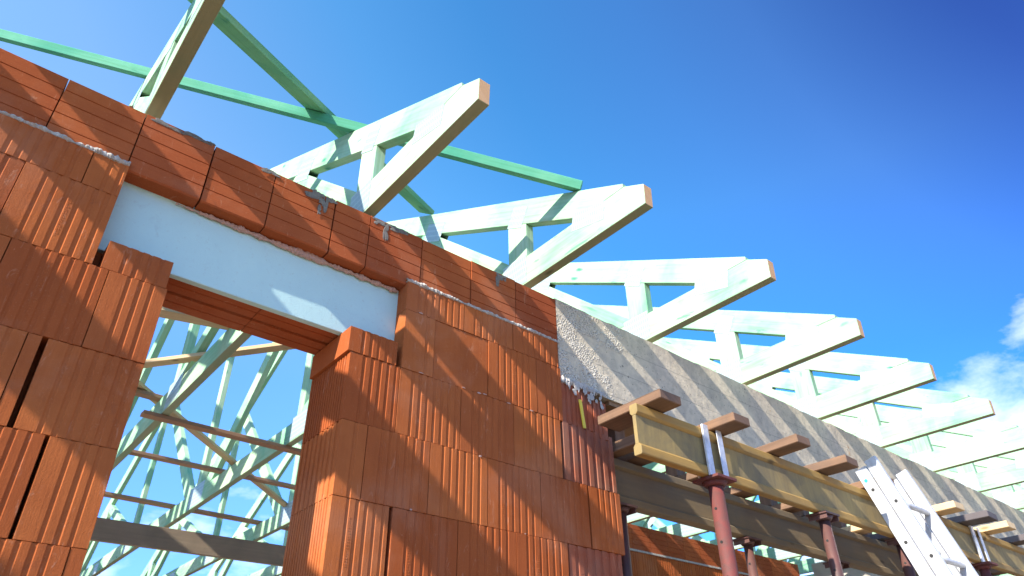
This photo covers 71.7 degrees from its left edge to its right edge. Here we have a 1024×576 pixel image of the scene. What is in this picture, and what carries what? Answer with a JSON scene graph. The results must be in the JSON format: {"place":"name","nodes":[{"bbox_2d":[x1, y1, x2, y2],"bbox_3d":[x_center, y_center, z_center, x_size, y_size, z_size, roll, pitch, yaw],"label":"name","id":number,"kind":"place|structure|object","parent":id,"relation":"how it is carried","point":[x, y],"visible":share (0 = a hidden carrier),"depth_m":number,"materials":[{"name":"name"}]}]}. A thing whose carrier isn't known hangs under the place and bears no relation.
{"place":"outdoors","nodes":[
{"label":"outdoors","id":0,"kind":"place"},
{"bbox_2d":[159,307,228,329],"bbox_3d":[-1.555,0.199,3.879,1.965,0.030,0.085,14,-36,-21],"label":"truss batten","id":1,"kind":"object","parent":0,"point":[167,313],"visible":0.04,"depth_m":3.79,"materials":[{"name":"brown wood"}]},
{"bbox_2d":[0,0,1023,575],"label":"sky","id":2,"kind":"structure","parent":0,"point":[871,152],"materials":[{"name":"blue"}]},
{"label":"floor slab","id":3,"kind":"structure","parent":0,"visible":0},
{"bbox_2d":[0,48,1023,575],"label":"brick wall","id":4,"kind":"structure","parent":3,"relation":"on","point":[446,432],"depth_m":2.40,"materials":[{"name":"brick"}]},
{"bbox_2d":[129,0,224,118],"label":"roof truss","id":5,"kind":"object","parent":4,"relation":"on","point":[159,86],"visible":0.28,"depth_m":2.30,"materials":[{"name":"white wood"}]},
{"bbox_2d":[112,78,489,469],"bbox_3d":[-3.388,0.418,6.442,0.050,2.845,10.290,24,-41,-32],"label":"roof truss","id":6,"kind":"object","parent":4,"relation":"on","point":[429,129],"visible":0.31,"depth_m":3.04,"materials":[{"name":"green wood"}]},
{"bbox_2d":[135,388,162,401],"bbox_3d":[-2.980,0.394,4.142,1.923,0.024,0.070,26,-42,-35],"label":"truss batten","id":7,"kind":"object","parent":6,"relation":"on","point":[148,395],"depth_m":4.60,"materials":[{"name":"brown wood"}]},
{"bbox_2d":[143,343,293,367],"bbox_3d":[-1.643,0.384,4.261,3.108,0.024,0.065,-8,-34,10],"label":"truss batten","id":8,"kind":"object","parent":6,"relation":"attached to","point":[196,357],"visible":0.12,"depth_m":4.28,"materials":[{"name":"beige wood"}]},
{"bbox_2d":[140,410,300,455],"bbox_3d":[-1.158,1.320,5.255,3.041,0.024,0.070,25,-42,-34],"label":"truss batten","id":9,"kind":"object","parent":6,"relation":"attached to","point":[147,414],"visible":0.42,"depth_m":4.66,"materials":[{"name":"brown wood"}]},
{"bbox_2d":[80,184,652,575],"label":"roof truss","id":10,"kind":"object","parent":4,"relation":"on","point":[594,216],"visible":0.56,"depth_m":3.98,"materials":[{"name":"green wood"}]},
{"bbox_2d":[104,491,288,530],"bbox_3d":[-2.953,2.147,6.782,3.804,0.026,0.085,26,-42,-34],"label":"truss batten","id":11,"kind":"object","parent":10,"relation":"on","point":[170,506],"visible":0.28,"depth_m":6.59,"materials":[{"name":"brown wood"}]},
{"bbox_2d":[129,450,294,489],"bbox_3d":[-1.886,1.748,6.205,3.051,0.024,0.070,25,-42,-33],"label":"truss batten","id":12,"kind":"object","parent":10,"relation":"on","point":[156,457],"visible":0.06,"depth_m":5.72,"materials":[{"name":"brown wood"}]},
{"bbox_2d":[0,29,582,191],"bbox_3d":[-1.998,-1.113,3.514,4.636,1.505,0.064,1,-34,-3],"label":"roof batten","id":13,"kind":"object","parent":10,"relation":"on","point":[350,126],"visible":0.86,"depth_m":3.39,"materials":[{"name":"green wood"}]},
{"bbox_2d":[188,0,433,214],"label":"wind brace","id":14,"kind":"object","parent":13,"relation":"attached to","point":[238,34],"visible":0.72,"depth_m":3.06,"materials":[{"name":"green wood"}]},
{"bbox_2d":[141,257,775,575],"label":"roof truss","id":15,"kind":"object","parent":4,"relation":"on","point":[719,283],"visible":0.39,"depth_m":3.92,"materials":[{"name":"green wood"}]},
{"bbox_2d":[137,380,286,506],"bbox_3d":[-2.243,1.510,5.892,0.060,0.024,4.087,-4,-34,4],"label":"truss batten","id":16,"kind":"object","parent":15,"relation":"on","point":[219,451],"depth_m":5.48,"materials":[{"name":"wood"}]},
{"bbox_2d":[207,305,864,575],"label":"roof truss","id":17,"kind":"object","parent":4,"relation":"on","point":[810,336],"visible":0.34,"depth_m":4.22,"materials":[{"name":"white wood"}]},
{"bbox_2d":[578,399,585,428],"bbox_3d":[0.301,0.539,3.040,0.032,0.129,0.004,24,-41,-32],"label":"plastic strip","id":18,"kind":"object","parent":4,"relation":"attached to","point":[582,413],"visible":1,"depth_m":3.04,"materials":[{"name":"yellow plastic"}]},
{"bbox_2d":[280,337,936,575],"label":"roof truss","id":19,"kind":"object","parent":4,"relation":"on","point":[881,377],"visible":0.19,"depth_m":4.62,"materials":[{"name":"white wood"}]},
{"bbox_2d":[627,372,995,523],"bbox_3d":[-0.140,1.867,8.697,0.050,2.845,10.290,24,-41,-32],"label":"roof truss","id":20,"kind":"object","parent":4,"relation":"on","point":[942,411],"visible":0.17,"depth_m":5.04,"materials":[{"name":"white wood"}]},
{"bbox_2d":[648,489,996,562],"bbox_3d":[3.751,3.612,11.414,0.050,2.845,10.290,24,-41,-32],"label":"roof truss","id":21,"kind":"object","parent":4,"relation":"on","point":[656,522],"visible":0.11,"depth_m":12.62,"materials":[{"name":"white wood"}]},
{"bbox_2d":[631,471,1022,575],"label":"roof truss","id":22,"kind":"object","parent":4,"relation":"on","point":[1016,488],"depth_m":9.38,"materials":[{"name":"white wood"}]},
{"bbox_2d":[634,415,1023,549],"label":"roof truss","id":23,"kind":"object","parent":4,"relation":"on","point":[991,479],"visible":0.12,"depth_m":6.07,"materials":[{"name":"white wood"}]},
{"bbox_2d":[645,441,1023,560],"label":"roof truss","id":24,"kind":"object","parent":4,"relation":"on","point":[1009,496],"visible":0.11,"depth_m":6.71,"materials":[{"name":"wood"}]},
{"bbox_2d":[655,390,1023,537],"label":"roof truss","id":25,"kind":"object","parent":4,"relation":"on","point":[991,439],"visible":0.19,"depth_m":5.50,"materials":[{"name":"white wood"}]},
{"bbox_2d":[690,535,1013,575],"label":"roof truss","id":26,"kind":"object","parent":4,"relation":"on","point":[698,537],"depth_m":12.81,"materials":[{"name":"white wood"}]},
{"bbox_2d":[745,466,1023,574],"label":"roof truss","id":27,"kind":"object","parent":4,"relation":"on","point":[804,566],"visible":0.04,"depth_m":8.60,"materials":[{"name":"white wood"}]},
{"bbox_2d":[620,502,637,575],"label":"steel prop","id":28,"kind":"object","parent":3,"relation":"on","point":[627,509],"visible":0.45,"depth_m":2.96,"materials":[{"name":"red metal"}]},
{"bbox_2d":[627,523,799,575],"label":"wall","id":29,"kind":"structure","parent":3,"relation":"on","point":[655,553],"depth_m":6.85,"materials":[{"name":"brick"}]},
{"bbox_2d":[733,536,762,575],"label":"steel prop","id":30,"kind":"object","parent":3,"relation":"on","point":[748,543],"visible":0.94,"depth_m":3.49,"materials":[{"name":"red metal"}]},
{"bbox_2d":[823,560,849,568],"bbox_3d":[1.823,2.588,3.287,0.173,2.518,0.120,24,-41,-32],"label":"steel prop","id":31,"kind":"object","parent":3,"relation":"on","point":[845,564],"visible":0.3,"depth_m":3.98,"materials":[{"name":"red metal"}]},
{"bbox_2d":[811,561,879,575],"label":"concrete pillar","id":32,"kind":"structure","parent":3,"relation":"on","point":[819,568],"depth_m":7.85,"materials":[{"name":"grey concrete"}]},
{"bbox_3d":[2.759,3.007,3.938,0.173,2.518,0.120,24,-41,-32],"label":"steel prop","id":33,"kind":"object","parent":3,"relation":"on","visible":0},
{"bbox_2d":[614,458,980,575],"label":"formwork beam","id":34,"kind":"structure","parent":33,"relation":"on","point":[653,493],"depth_m":3.60,"materials":[{"name":"brown wood"}]},
{"bbox_2d":[612,434,634,457],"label":"cross board","id":35,"kind":"object","parent":34,"relation":"on","point":[624,446],"visible":0.16,"depth_m":3.10,"materials":[{"name":"brown wood"}]},
{"bbox_2d":[1000,534,1023,545],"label":"cross board","id":36,"kind":"object","parent":34,"relation":"on","point":[1017,540],"depth_m":4.57,"materials":[{"name":"grey wood"}]},
{"bbox_3d":[-2.492,2.218,2.904,0.050,2.820,0.050,24,-41,-32],"label":"timber post","id":37,"kind":"object","parent":3,"relation":"on","visible":0},
{"bbox_2d":[90,517,285,566],"bbox_3d":[-1.500,1.576,4.221,2.901,0.117,0.030,23,-40,-32],"label":"guard plank","id":38,"kind":"object","parent":37,"relation":"attached to","point":[105,530],"visible":0.47,"depth_m":3.98,"materials":[{"name":"grey wood"}]},
{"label":"ground","id":39,"kind":"structure","parent":0,"visible":0},
{"bbox_2d":[692,424,738,575],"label":"steel prop","id":40,"kind":"object","parent":39,"relation":"on","point":[713,483],"visible":0.82,"depth_m":2.75,"materials":[{"name":"red metal"}]},
{"bbox_2d":[806,510,843,575],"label":"steel prop","id":41,"kind":"object","parent":39,"relation":"on","point":[824,519],"visible":1,"depth_m":3.17,"materials":[{"name":"red metal"}]},
{"bbox_2d":[884,537,915,575],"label":"steel prop","id":42,"kind":"object","parent":39,"relation":"on","point":[907,566],"visible":0.56,"depth_m":3.57,"materials":[{"name":"red metal"}]},
{"bbox_2d":[629,403,894,537],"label":"formwork beam","id":43,"kind":"structure","parent":42,"relation":"on","point":[668,440],"depth_m":3.01,"materials":[{"name":"yellow wood"}]},
{"bbox_2d":[598,389,680,431],"bbox_3d":[0.499,0.487,2.803,0.125,0.041,0.330,24,-41,-32],"label":"cross board","id":44,"kind":"object","parent":43,"relation":"on","point":[618,419],"visible":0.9,"depth_m":2.76,"materials":[{"name":"brown wood"}]},
{"bbox_2d":[607,412,749,465],"bbox_3d":[0.704,0.617,3.166,0.110,0.222,0.725,24,-41,-32],"label":"cross board","id":45,"kind":"object","parent":43,"relation":"on","point":[728,423],"visible":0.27,"depth_m":2.93,"materials":[{"name":"brown wood"}]},
{"bbox_2d":[603,401,633,436],"bbox_3d":[3.953,2.190,5.829,9.328,0.020,0.268,24,-41,-32],"label":"formwork sheet","id":46,"kind":"object","parent":45,"relation":"on","point":[609,405],"visible":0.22,"depth_m":3.28,"materials":[{"name":"brown wood"}]},
{"bbox_2d":[665,434,810,481],"bbox_3d":[1.038,0.755,3.383,0.100,0.222,0.757,23,-40,-31],"label":"cross board","id":47,"kind":"object","parent":43,"relation":"on","point":[787,445],"visible":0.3,"depth_m":3.14,"materials":[{"name":"brown wood"}]},
{"bbox_2d":[723,454,858,498],"bbox_3d":[1.335,0.890,3.593,0.120,0.222,0.752,26,-42,-34],"label":"cross board","id":48,"kind":"object","parent":43,"relation":"on","point":[836,465],"visible":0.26,"depth_m":3.35,"materials":[{"name":"brown wood"}]},
{"bbox_2d":[793,510,808,517],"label":"cross board","id":49,"kind":"object","parent":43,"relation":"on","point":[803,513],"visible":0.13,"depth_m":4.17,"materials":[{"name":"grey wood"}]},
{"bbox_2d":[758,478,894,512],"bbox_3d":[1.664,1.047,3.837,0.110,0.222,0.720,24,-41,-32],"label":"cross board","id":50,"kind":"object","parent":43,"relation":"on","point":[782,506],"visible":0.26,"depth_m":3.90,"materials":[{"name":"brown wood"}]},
{"bbox_2d":[855,456,978,575],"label":"extension ladder","id":51,"kind":"object","parent":39,"relation":"on","point":[933,549],"visible":1,"depth_m":3.45,"materials":[{"name":"metal"}]},
{"bbox_2d":[969,525,997,575],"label":"steel prop","id":52,"kind":"object","parent":39,"relation":"on","point":[983,567],"visible":0.73,"depth_m":4.13,"materials":[{"name":"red metal"}]},
{"bbox_3d":[3.671,3.075,4.076,0.173,2.534,0.120,24,-41,-32],"label":"steel prop","id":53,"kind":"object","parent":39,"relation":"on","visible":0},
{"bbox_2d":[921,514,1023,575],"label":"formwork beam","id":54,"kind":"structure","parent":53,"relation":"on","point":[1007,557],"depth_m":4.30,"materials":[{"name":"yellow wood"}]},
{"bbox_2d":[831,501,964,534],"bbox_3d":[2.250,1.299,4.229,0.120,0.222,0.751,23,-40,-31],"label":"cross board","id":55,"kind":"object","parent":54,"relation":"on","point":[946,508],"visible":0.3,"depth_m":3.98,"materials":[{"name":"beige wood"}]},
{"bbox_2d":[863,510,997,542],"bbox_3d":[2.522,1.408,4.399,0.150,0.222,0.787,26,-42,-34],"label":"cross board","id":56,"kind":"object","parent":54,"relation":"on","point":[978,518],"visible":0.3,"depth_m":4.14,"materials":[{"name":"grey wood"}]},
{"bbox_2d":[975,568,1006,575],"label":"cross board","id":57,"kind":"object","parent":54,"relation":"on","point":[994,572],"depth_m":5.35,"materials":[{"name":"brown wood"}]},
{"bbox_2d":[973,520,1015,534],"bbox_3d":[2.781,1.529,4.587,0.120,0.222,0.771,23,-40,-31],"label":"cross board","id":58,"kind":"object","parent":54,"relation":"on","point":[997,527],"visible":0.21,"depth_m":4.31,"materials":[{"name":"beige wood"}]}
]}

